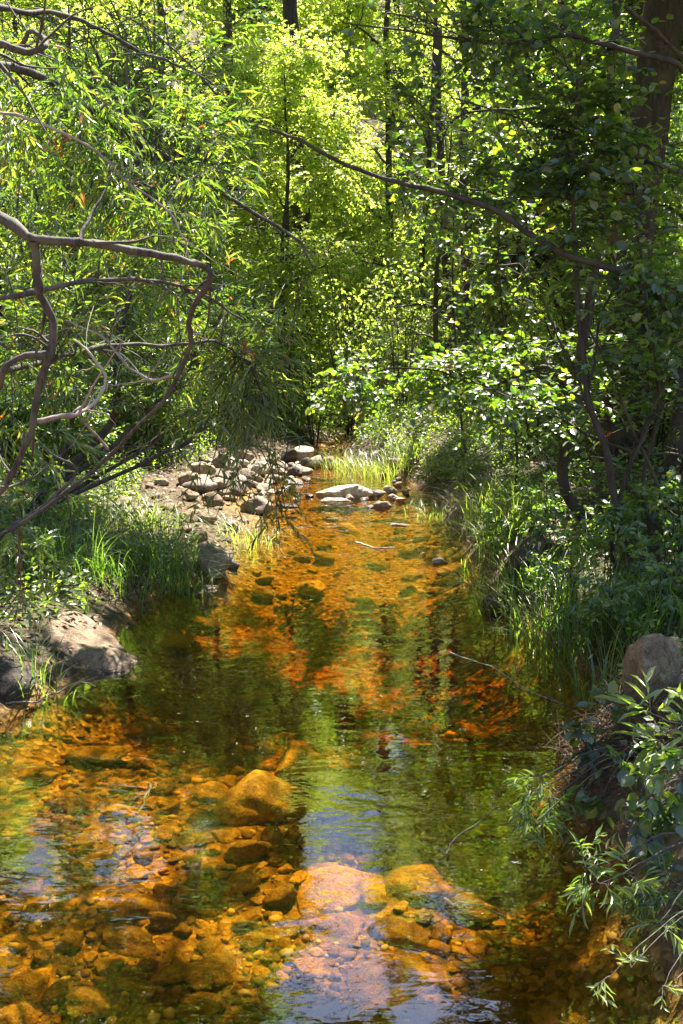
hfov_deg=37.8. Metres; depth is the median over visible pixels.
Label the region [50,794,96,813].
submerged stone
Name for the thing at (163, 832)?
submerged cobble
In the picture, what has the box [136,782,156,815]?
sunken twigs
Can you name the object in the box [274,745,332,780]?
submerged stone
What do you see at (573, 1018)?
submerged stone
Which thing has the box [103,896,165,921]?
submerged stone
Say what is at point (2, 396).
broad leaf shrub
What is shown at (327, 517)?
submerged cobble
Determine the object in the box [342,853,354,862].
submerged cobble
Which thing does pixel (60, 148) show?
dead leaf cluster
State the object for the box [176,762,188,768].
submerged cobble
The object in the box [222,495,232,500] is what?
stone
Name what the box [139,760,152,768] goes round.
submerged cobble
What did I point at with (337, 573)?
submerged cobble
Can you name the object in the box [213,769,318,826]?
submerged stone
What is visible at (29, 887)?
submerged cobble
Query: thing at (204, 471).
rock
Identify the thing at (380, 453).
stone
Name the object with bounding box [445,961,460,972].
submerged cobble
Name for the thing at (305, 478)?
rock
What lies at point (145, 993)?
submerged cobble
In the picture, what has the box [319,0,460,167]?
hillside tree
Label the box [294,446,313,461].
rock
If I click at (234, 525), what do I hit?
cobble
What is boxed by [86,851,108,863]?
submerged cobble
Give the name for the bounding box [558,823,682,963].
willow shrub
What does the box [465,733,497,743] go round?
submerged stone
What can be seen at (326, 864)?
submerged cobble
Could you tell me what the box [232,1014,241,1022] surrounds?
submerged cobble
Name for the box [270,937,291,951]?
submerged cobble
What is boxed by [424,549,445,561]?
submerged cobble
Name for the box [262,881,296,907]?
submerged stone
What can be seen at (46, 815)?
submerged cobble
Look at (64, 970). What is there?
submerged cobble
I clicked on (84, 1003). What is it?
submerged stone
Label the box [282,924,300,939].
submerged cobble
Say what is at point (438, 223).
lime tree
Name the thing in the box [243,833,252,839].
submerged cobble
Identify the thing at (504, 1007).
submerged stone
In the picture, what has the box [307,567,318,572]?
submerged cobble
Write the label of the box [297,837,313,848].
submerged cobble
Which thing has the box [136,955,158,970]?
submerged cobble
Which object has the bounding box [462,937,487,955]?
submerged cobble
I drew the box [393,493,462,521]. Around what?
grass tuft
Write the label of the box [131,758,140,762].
submerged cobble
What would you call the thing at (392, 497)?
rock
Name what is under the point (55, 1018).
submerged cobble
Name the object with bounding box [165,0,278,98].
hillside tree
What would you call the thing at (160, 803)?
submerged cobble
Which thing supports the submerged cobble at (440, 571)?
on the ground at (360, 820)
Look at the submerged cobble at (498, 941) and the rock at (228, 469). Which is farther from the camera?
the rock at (228, 469)
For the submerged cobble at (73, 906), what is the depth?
3.04 m
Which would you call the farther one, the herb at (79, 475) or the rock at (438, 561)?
the herb at (79, 475)
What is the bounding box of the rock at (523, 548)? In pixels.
[502,533,553,577]
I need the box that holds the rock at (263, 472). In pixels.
[250,461,270,475]
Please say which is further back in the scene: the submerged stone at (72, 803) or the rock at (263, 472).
the rock at (263, 472)
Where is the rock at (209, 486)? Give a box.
[182,479,216,493]
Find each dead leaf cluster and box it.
[40,131,70,157]
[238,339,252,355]
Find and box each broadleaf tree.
[0,0,213,425]
[0,15,98,344]
[104,99,278,419]
[532,3,682,336]
[556,0,682,405]
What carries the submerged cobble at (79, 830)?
on the ground at (360, 820)
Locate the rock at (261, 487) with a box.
[256,483,271,494]
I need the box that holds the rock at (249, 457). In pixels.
[233,450,254,461]
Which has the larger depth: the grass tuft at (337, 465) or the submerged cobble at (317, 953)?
the grass tuft at (337, 465)
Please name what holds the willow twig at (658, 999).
on the ground at (360, 820)
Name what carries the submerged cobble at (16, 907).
on the ground at (360, 820)
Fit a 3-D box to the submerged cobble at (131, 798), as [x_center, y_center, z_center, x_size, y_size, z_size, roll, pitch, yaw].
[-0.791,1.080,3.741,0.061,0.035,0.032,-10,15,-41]
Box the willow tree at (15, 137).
[0,0,332,569]
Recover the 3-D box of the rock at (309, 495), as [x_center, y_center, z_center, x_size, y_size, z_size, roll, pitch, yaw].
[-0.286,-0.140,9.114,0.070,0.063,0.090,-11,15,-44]
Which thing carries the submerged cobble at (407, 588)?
on the ground at (360, 820)
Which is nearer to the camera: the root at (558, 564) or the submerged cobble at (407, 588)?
the root at (558, 564)
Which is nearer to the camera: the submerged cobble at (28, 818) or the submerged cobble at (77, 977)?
the submerged cobble at (77, 977)
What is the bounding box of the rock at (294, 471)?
[287,466,301,475]
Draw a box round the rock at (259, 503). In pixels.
[240,496,273,515]
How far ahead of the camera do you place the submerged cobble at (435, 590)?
6.38 m
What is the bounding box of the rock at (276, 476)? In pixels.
[264,474,280,483]
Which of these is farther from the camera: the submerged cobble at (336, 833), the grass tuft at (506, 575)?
the grass tuft at (506, 575)
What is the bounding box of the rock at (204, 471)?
[190,462,215,474]
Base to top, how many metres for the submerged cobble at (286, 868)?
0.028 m
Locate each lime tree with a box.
[0,0,112,299]
[45,0,273,326]
[55,0,300,363]
[175,21,390,409]
[184,12,383,366]
[194,0,411,355]
[263,0,512,333]
[287,0,545,361]
[323,5,549,356]
[352,0,603,384]
[360,101,550,416]
[375,8,601,356]
[411,0,602,257]
[450,0,682,411]
[477,0,682,322]
[537,11,682,314]
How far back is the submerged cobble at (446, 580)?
6.46 m
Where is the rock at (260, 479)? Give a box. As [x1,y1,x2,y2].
[251,472,262,482]
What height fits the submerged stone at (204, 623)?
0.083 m
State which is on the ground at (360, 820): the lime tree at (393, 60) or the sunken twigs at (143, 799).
the lime tree at (393, 60)
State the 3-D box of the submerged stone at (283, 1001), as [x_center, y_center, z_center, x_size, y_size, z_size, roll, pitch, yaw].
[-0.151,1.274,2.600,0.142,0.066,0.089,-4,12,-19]
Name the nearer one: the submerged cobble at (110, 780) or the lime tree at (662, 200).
the submerged cobble at (110, 780)
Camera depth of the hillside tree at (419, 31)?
32.46 m
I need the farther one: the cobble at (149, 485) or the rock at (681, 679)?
the cobble at (149, 485)
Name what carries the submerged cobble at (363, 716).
on the ground at (360, 820)
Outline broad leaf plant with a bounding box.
[594,665,682,787]
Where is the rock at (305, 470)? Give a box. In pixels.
[296,466,313,473]
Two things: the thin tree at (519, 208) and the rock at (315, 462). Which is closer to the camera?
the thin tree at (519, 208)
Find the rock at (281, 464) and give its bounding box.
[279,461,287,469]
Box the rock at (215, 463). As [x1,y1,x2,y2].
[212,453,228,466]
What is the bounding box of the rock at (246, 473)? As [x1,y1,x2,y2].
[229,469,251,479]
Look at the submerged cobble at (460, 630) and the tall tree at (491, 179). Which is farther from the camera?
the tall tree at (491, 179)
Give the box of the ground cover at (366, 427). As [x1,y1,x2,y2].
[0,349,682,873]
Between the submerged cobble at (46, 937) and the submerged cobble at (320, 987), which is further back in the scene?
the submerged cobble at (46, 937)
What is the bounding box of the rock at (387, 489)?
[383,485,396,493]
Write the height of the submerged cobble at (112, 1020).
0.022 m
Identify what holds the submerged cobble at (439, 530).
on the ground at (360, 820)
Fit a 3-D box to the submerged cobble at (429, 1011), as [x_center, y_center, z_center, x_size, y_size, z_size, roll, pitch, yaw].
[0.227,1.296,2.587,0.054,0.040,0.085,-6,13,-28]
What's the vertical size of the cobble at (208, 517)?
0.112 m
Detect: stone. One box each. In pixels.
[0,968,52,1003]
[0,1001,38,1023]
[12,758,60,783]
[41,979,68,1004]
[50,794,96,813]
[54,931,83,951]
[60,746,133,763]
[63,986,110,1020]
[100,804,148,820]
[102,923,156,957]
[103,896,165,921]
[123,719,165,737]
[146,784,174,794]
[147,912,176,930]
[151,964,184,984]
[156,802,179,814]
[158,630,190,649]
[175,991,226,1021]
[182,950,237,991]
[185,1020,201,1023]
[187,616,225,630]
[193,781,227,802]
[200,767,218,776]
[204,457,211,463]
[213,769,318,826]
[215,473,228,478]
[221,871,261,895]
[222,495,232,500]
[224,840,272,862]
[228,755,261,763]
[231,910,266,927]
[234,693,272,703]
[238,459,248,466]
[240,934,265,953]
[258,986,312,1016]
[260,825,284,844]
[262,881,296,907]
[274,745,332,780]
[297,865,385,914]
[297,910,325,934]
[303,912,365,944]
[341,1014,410,1023]
[347,959,449,994]
[353,596,389,606]
[358,854,377,868]
[360,889,387,907]
[366,915,429,949]
[373,451,385,458]
[383,864,452,900]
[385,762,408,769]
[390,458,403,465]
[393,481,401,487]
[401,489,408,495]
[431,1013,467,1023]
[438,889,500,921]
[446,843,478,859]
[446,990,527,1023]
[455,723,489,735]
[456,855,503,878]
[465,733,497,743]
[523,1002,579,1023]
[560,1012,589,1023]
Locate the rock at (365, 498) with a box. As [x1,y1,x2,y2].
[360,497,368,502]
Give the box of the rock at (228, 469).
[223,461,241,471]
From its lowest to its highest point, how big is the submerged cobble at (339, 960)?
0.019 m
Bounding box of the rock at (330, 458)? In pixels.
[320,456,338,469]
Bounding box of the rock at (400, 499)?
[395,497,405,503]
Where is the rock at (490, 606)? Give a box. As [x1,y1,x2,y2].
[482,593,508,620]
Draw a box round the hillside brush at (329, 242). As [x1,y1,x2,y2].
[0,5,557,393]
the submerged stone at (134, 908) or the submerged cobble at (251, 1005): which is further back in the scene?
the submerged stone at (134, 908)
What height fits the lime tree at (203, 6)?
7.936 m
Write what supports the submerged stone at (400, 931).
on the ground at (360, 820)
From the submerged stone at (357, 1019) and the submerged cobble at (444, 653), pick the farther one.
the submerged cobble at (444, 653)
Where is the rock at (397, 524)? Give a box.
[389,523,410,525]
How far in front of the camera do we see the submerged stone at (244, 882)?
3.12 m
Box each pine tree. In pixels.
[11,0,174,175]
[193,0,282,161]
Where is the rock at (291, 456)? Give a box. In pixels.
[280,449,296,462]
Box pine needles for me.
[485,660,682,908]
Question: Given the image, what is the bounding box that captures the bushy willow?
[0,0,319,516]
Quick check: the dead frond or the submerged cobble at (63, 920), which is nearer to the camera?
the submerged cobble at (63, 920)
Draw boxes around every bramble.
[560,680,672,836]
[614,746,682,886]
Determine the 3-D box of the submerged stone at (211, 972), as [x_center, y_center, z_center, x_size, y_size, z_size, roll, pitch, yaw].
[-0.359,1.267,2.734,0.162,0.073,0.134,-8,13,-35]
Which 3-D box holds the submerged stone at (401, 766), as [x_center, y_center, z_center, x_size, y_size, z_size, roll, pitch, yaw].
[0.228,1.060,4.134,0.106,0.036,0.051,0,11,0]
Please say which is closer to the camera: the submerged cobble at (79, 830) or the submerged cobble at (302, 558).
the submerged cobble at (79, 830)
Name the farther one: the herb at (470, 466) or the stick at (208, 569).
the herb at (470, 466)
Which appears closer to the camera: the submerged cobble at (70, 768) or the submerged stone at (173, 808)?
the submerged stone at (173, 808)
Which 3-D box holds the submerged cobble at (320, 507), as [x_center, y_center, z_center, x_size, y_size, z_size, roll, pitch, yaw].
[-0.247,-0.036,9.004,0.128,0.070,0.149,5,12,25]
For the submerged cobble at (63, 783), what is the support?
on the ground at (360, 820)
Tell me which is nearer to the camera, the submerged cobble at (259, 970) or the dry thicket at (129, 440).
the submerged cobble at (259, 970)
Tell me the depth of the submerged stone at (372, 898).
3.05 m
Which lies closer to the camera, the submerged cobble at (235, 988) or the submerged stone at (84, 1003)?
the submerged stone at (84, 1003)
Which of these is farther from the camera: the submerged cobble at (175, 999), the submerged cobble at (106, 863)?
the submerged cobble at (106, 863)
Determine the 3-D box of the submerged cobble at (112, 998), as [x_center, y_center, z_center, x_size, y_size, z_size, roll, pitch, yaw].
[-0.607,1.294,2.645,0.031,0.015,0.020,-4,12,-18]
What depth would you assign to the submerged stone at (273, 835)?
3.41 m
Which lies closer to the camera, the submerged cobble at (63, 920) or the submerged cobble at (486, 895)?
the submerged cobble at (63, 920)
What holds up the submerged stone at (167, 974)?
on the ground at (360, 820)
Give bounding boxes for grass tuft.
[0,493,172,599]
[0,497,218,587]
[0,618,131,707]
[3,465,158,522]
[3,484,293,620]
[71,493,273,600]
[92,481,212,533]
[129,544,234,601]
[187,508,307,553]
[310,441,369,470]
[323,428,422,481]
[333,421,437,483]
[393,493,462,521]
[398,454,555,542]
[409,522,604,619]
[413,479,585,576]
[414,522,635,663]
[435,456,622,541]
[463,544,680,687]
[492,530,682,671]
[493,608,673,714]
[530,546,682,700]
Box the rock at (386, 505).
[372,501,391,511]
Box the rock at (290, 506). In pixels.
[282,503,297,507]
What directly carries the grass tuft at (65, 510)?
on the ground at (360, 820)
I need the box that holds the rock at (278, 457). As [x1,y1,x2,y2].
[266,452,279,463]
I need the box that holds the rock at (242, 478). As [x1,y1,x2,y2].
[234,475,246,482]
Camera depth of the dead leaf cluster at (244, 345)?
4.83 m
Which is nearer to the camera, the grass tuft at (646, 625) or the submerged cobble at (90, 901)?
the submerged cobble at (90, 901)
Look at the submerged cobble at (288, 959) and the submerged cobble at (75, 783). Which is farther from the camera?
the submerged cobble at (75, 783)
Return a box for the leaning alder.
[114,0,682,512]
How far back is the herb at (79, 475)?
8.49 m
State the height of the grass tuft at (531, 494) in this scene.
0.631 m
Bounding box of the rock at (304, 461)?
[298,457,311,466]
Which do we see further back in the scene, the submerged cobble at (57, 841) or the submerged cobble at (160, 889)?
the submerged cobble at (57, 841)
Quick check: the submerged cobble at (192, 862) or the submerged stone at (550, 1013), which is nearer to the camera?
the submerged stone at (550, 1013)
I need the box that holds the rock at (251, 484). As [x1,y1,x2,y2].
[246,480,257,486]
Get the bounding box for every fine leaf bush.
[175,320,271,430]
[226,239,347,422]
[274,346,340,446]
[298,235,412,437]
[355,259,450,417]
[417,279,524,418]
[459,297,589,427]
[470,310,596,453]
[564,292,678,459]
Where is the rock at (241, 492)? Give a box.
[229,482,248,495]
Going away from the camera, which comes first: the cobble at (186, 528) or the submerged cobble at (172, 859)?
the submerged cobble at (172, 859)
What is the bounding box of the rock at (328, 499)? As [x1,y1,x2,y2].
[319,497,350,504]
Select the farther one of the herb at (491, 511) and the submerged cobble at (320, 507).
the submerged cobble at (320, 507)
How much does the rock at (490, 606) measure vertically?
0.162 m
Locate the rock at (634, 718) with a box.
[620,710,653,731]
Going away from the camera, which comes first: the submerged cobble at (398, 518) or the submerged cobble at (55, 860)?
the submerged cobble at (55, 860)
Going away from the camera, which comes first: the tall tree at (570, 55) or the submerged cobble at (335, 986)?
the submerged cobble at (335, 986)
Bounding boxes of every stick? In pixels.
[6,677,95,703]
[53,541,106,588]
[207,553,233,584]
[355,541,394,548]
[440,806,507,858]
[449,652,563,705]
[455,581,489,589]
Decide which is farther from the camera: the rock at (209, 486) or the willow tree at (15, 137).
the rock at (209, 486)
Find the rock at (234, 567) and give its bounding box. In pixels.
[228,559,238,572]
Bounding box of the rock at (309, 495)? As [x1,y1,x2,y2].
[305,493,313,499]
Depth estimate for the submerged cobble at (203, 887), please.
3.13 m
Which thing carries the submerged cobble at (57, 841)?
on the ground at (360, 820)
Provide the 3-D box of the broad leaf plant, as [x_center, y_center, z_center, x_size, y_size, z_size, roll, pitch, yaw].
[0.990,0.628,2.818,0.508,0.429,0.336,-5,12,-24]
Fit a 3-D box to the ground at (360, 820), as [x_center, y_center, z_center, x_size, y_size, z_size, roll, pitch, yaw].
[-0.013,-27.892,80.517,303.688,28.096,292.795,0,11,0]
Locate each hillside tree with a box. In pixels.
[134,0,163,39]
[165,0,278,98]
[213,0,422,286]
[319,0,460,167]
[377,0,458,60]
[426,0,618,200]
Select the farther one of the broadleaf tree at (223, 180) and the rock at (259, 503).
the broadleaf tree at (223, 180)
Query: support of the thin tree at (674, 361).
on the ground at (360, 820)
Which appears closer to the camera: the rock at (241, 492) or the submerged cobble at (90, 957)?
the submerged cobble at (90, 957)
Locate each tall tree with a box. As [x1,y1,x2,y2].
[223,0,234,317]
[282,0,312,381]
[378,1,489,386]
[429,1,538,340]
[491,0,605,387]
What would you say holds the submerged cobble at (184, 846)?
on the ground at (360, 820)
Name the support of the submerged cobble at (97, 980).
on the ground at (360, 820)
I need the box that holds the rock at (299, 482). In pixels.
[291,478,304,485]
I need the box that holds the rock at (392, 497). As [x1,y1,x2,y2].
[388,494,397,501]
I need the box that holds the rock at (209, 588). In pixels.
[180,585,217,596]
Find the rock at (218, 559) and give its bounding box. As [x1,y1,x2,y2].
[196,541,233,580]
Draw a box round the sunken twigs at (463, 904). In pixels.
[443,897,502,915]
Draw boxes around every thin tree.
[443,92,492,456]
[457,96,549,505]
[502,219,680,522]
[564,53,682,539]
[605,305,682,578]
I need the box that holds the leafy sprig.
[0,524,79,634]
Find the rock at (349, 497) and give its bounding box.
[345,494,354,499]
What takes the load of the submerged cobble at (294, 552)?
on the ground at (360, 820)
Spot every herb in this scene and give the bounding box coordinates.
[0,454,69,549]
[41,461,92,491]
[407,448,450,489]
[450,434,492,499]
[472,485,537,548]
[480,450,535,516]
[514,470,577,543]
[521,520,609,620]
[543,572,657,664]
[569,499,658,594]
[607,458,681,550]
[625,527,682,628]
[636,475,682,576]
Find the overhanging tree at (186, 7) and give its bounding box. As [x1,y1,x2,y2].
[184,0,199,18]
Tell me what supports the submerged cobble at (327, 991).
on the ground at (360, 820)
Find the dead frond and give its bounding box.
[14,527,25,614]
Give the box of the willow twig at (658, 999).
[586,911,682,1012]
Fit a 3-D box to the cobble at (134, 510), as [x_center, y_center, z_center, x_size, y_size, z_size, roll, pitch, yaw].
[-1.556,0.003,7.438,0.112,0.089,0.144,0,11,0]
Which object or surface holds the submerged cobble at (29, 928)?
on the ground at (360, 820)
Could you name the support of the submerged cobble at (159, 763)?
on the ground at (360, 820)
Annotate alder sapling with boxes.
[486,0,682,584]
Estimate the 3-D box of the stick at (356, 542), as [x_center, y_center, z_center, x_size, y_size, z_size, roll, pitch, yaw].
[0.230,0.243,7.107,0.356,0.033,0.042,9,14,39]
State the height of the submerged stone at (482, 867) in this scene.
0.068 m
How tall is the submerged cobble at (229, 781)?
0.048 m
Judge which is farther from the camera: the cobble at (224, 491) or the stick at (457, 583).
the cobble at (224, 491)
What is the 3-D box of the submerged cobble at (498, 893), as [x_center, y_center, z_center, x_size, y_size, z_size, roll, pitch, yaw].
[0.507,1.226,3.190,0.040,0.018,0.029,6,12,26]
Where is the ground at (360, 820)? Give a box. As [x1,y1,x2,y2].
[0,0,682,1023]
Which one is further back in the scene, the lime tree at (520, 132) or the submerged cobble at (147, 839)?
the lime tree at (520, 132)
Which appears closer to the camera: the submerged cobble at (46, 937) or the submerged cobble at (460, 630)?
the submerged cobble at (46, 937)
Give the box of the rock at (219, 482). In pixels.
[215,478,231,489]
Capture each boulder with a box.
[0,655,35,705]
[44,609,144,688]
[315,484,372,506]
[622,633,682,710]
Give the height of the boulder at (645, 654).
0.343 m
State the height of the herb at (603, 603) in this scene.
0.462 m
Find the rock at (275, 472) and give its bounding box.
[273,468,285,475]
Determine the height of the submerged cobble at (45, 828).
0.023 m
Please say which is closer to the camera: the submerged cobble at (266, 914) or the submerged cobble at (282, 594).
the submerged cobble at (266, 914)
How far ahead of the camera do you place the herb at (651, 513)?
5.35 m
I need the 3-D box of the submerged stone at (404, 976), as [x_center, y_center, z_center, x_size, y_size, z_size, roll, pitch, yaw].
[0.157,1.282,2.723,0.286,0.106,0.215,0,11,0]
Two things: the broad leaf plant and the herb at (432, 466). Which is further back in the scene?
the herb at (432, 466)
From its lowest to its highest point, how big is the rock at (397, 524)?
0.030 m
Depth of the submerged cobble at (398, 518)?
8.34 m
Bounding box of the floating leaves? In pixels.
[172,517,566,754]
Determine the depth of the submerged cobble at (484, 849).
3.44 m
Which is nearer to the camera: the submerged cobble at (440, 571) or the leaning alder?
the leaning alder
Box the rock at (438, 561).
[431,557,447,566]
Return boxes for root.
[126,577,152,616]
[180,547,192,575]
[523,556,562,627]
[570,716,635,801]
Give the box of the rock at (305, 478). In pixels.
[302,476,310,480]
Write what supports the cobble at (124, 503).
on the ground at (360, 820)
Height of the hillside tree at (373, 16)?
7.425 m
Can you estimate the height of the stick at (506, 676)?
0.032 m
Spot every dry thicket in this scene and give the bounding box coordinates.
[8,426,182,489]
[111,409,225,462]
[133,407,300,460]
[485,407,682,559]
[505,391,682,528]
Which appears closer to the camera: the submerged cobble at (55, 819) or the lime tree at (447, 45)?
the submerged cobble at (55, 819)
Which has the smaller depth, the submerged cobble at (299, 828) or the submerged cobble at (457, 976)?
the submerged cobble at (457, 976)
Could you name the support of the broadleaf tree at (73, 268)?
on the ground at (360, 820)
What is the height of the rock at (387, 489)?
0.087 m
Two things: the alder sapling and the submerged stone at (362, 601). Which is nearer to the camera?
the alder sapling
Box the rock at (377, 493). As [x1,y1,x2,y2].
[369,489,385,498]
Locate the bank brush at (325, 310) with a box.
[0,172,682,442]
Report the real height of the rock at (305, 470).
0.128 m
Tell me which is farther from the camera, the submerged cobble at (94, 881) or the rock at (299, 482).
the rock at (299, 482)
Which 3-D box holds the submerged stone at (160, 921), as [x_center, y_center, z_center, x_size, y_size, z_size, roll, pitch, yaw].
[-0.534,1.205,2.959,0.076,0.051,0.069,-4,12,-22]
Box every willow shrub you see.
[502,745,640,857]
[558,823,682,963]
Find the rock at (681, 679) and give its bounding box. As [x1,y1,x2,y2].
[676,674,682,689]
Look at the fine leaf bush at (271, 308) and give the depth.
12.72 m
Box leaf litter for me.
[0,378,682,979]
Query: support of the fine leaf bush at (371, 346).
on the ground at (360, 820)
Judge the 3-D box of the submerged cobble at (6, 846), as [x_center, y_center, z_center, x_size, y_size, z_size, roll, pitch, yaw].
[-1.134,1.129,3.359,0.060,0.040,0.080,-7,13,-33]
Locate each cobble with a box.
[0,782,9,793]
[0,801,12,810]
[0,839,14,852]
[0,878,19,896]
[3,912,22,922]
[5,868,16,877]
[10,828,34,843]
[11,904,23,911]
[12,740,24,745]
[12,790,35,803]
[13,811,25,816]
[14,847,33,864]
[17,840,34,849]
[18,877,42,896]
[21,812,37,824]
[24,923,36,933]
[25,901,49,918]
[28,734,37,737]
[29,803,43,812]
[32,949,51,964]
[33,866,44,873]
[37,833,53,842]
[40,824,51,831]
[41,811,52,818]
[41,933,54,940]
[44,797,54,804]
[49,837,62,844]
[50,856,61,865]
[51,816,60,821]
[51,822,69,833]
[51,873,67,884]
[51,1012,60,1023]
[52,792,65,798]
[55,759,64,764]
[56,886,74,900]
[57,964,70,976]
[59,780,67,788]
[59,917,68,925]
[60,734,72,741]
[62,861,73,868]
[66,957,76,965]
[67,765,74,771]
[67,850,74,857]
[67,902,78,910]
[71,780,79,785]
[71,836,88,845]
[74,973,81,981]
[75,839,95,854]
[76,827,83,832]
[77,815,90,826]
[81,924,95,934]
[83,951,98,964]
[85,788,95,791]
[85,932,97,940]
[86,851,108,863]
[86,897,94,904]
[86,907,96,918]
[87,875,105,889]
[91,977,102,983]
[92,855,119,871]
[93,956,125,974]
[95,804,104,810]
[100,770,112,779]
[107,777,117,783]
[107,1016,115,1023]
[109,527,123,532]
[109,780,135,792]
[109,996,118,1002]
[110,994,127,1013]
[112,497,131,509]
[112,844,132,858]
[113,977,136,990]
[114,838,126,845]
[122,864,148,880]
[123,794,138,803]
[125,507,140,516]
[126,761,136,768]
[127,828,138,840]
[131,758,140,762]
[131,775,140,781]
[133,849,152,864]
[136,781,150,790]
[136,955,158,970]
[137,985,156,1002]
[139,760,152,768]
[140,835,153,843]
[141,1004,158,1015]
[142,799,155,809]
[145,482,153,488]
[145,844,160,850]
[147,751,158,758]
[148,815,160,823]
[149,767,169,775]
[151,494,159,498]
[153,825,172,840]
[153,882,168,894]
[154,479,168,485]
[154,760,167,766]
[156,800,167,806]
[158,867,168,874]
[159,503,176,511]
[163,855,181,863]
[167,842,176,847]
[171,994,180,1004]
[172,895,181,905]
[172,922,192,936]
[172,955,183,964]
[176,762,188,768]
[177,820,185,826]
[177,842,191,850]
[177,885,194,897]
[178,471,191,485]
[178,773,191,782]
[179,815,188,820]
[180,523,191,531]
[181,509,201,518]
[182,849,193,856]
[182,855,201,871]
[184,490,198,500]
[184,916,194,925]
[185,516,198,522]
[187,758,202,763]
[188,809,208,826]
[188,870,203,882]
[190,801,198,806]
[191,529,207,542]
[194,831,215,845]
[195,898,206,906]
[195,919,208,927]
[196,880,210,895]
[196,922,217,938]
[196,936,221,955]
[197,511,217,523]
[198,474,212,480]
[198,908,216,916]
[204,492,224,506]
[205,844,221,853]
[211,829,240,843]
[214,892,222,897]
[216,864,224,869]
[217,755,227,761]
[218,489,229,495]
[218,775,236,788]
[218,877,229,885]
[220,896,229,902]
[220,936,231,943]
[222,926,230,935]
[223,520,242,530]
[230,766,245,775]
[231,985,242,993]
[231,994,243,1004]
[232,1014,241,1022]
[240,961,252,966]
[241,1001,258,1010]
[242,952,252,960]
[242,967,248,975]
[243,738,258,744]
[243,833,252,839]
[247,988,256,996]
[249,896,263,904]
[250,569,261,574]
[252,587,273,599]
[252,965,270,977]
[255,574,273,582]
[255,865,264,871]
[256,867,269,879]
[259,952,280,963]
[263,889,270,894]
[263,911,271,918]
[265,932,273,941]
[266,533,281,542]
[267,854,283,866]
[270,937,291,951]
[273,732,292,744]
[274,881,281,887]
[275,970,288,984]
[276,591,286,597]
[277,863,294,872]
[279,918,287,924]
[280,601,293,610]
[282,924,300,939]
[283,956,293,963]
[286,844,298,850]
[286,973,315,985]
[287,550,298,555]
[288,850,310,865]
[289,820,312,837]
[289,870,308,883]
[293,553,311,562]
[294,957,319,973]
[295,581,326,596]
[297,698,313,705]
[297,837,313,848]
[302,673,312,678]
[306,866,314,871]
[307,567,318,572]
[308,505,322,508]
[308,948,322,957]
[309,850,319,858]
[313,551,335,564]
[315,971,327,978]
[315,1005,329,1023]
[316,541,331,550]
[316,983,324,991]
[318,862,338,867]
[318,995,334,1008]
[322,512,338,520]
[323,851,334,861]
[325,989,340,996]
[327,945,341,957]
[327,967,341,980]
[328,982,340,990]
[329,957,344,965]
[332,829,341,836]
[333,571,340,576]
[336,1002,346,1010]
[337,522,359,534]
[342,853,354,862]
[344,596,353,600]
[348,992,353,998]
[351,616,363,624]
[352,710,373,722]
[352,940,360,946]
[367,560,390,569]
[373,847,381,852]
[381,542,394,546]
[383,664,412,678]
[388,517,412,524]
[393,900,408,913]
[394,524,419,532]
[395,508,413,512]
[397,850,416,859]
[398,543,419,556]
[398,1010,414,1016]
[399,583,417,594]
[402,568,423,580]
[413,533,430,541]
[415,908,433,923]
[415,1000,445,1021]
[416,728,438,740]
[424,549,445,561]
[425,587,443,593]
[426,939,451,955]
[431,926,452,941]
[433,528,446,531]
[435,567,451,574]
[437,648,455,657]
[437,669,460,682]
[438,1002,450,1010]
[440,576,461,584]
[443,695,474,710]
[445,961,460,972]
[446,594,457,599]
[448,624,476,637]
[449,740,466,751]
[450,973,461,985]
[458,951,467,957]
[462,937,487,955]
[466,884,475,891]
[466,967,485,980]
[475,930,490,939]
[478,889,494,901]
[480,832,500,843]
[480,955,494,968]
[481,845,487,853]
[484,880,503,888]
[488,935,504,947]
[490,966,505,984]
[494,890,504,897]
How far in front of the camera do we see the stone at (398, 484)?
9.64 m
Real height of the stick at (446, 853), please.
0.082 m
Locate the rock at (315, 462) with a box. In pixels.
[305,455,321,470]
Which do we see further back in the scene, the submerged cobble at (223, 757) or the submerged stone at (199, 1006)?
the submerged cobble at (223, 757)
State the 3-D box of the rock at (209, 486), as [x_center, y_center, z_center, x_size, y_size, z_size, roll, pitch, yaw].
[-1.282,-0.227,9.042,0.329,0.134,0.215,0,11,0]
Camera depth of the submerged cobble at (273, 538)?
7.58 m
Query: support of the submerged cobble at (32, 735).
on the ground at (360, 820)
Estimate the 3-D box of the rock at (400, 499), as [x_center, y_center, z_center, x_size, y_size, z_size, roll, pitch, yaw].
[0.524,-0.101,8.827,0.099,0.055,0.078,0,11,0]
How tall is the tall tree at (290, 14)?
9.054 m
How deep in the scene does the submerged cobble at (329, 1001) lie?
2.60 m
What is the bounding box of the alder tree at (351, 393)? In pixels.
[305,0,682,531]
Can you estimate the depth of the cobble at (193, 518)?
7.43 m
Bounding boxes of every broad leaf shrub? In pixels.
[0,339,87,472]
[0,347,130,472]
[86,339,204,444]
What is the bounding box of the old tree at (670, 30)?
[400,0,682,470]

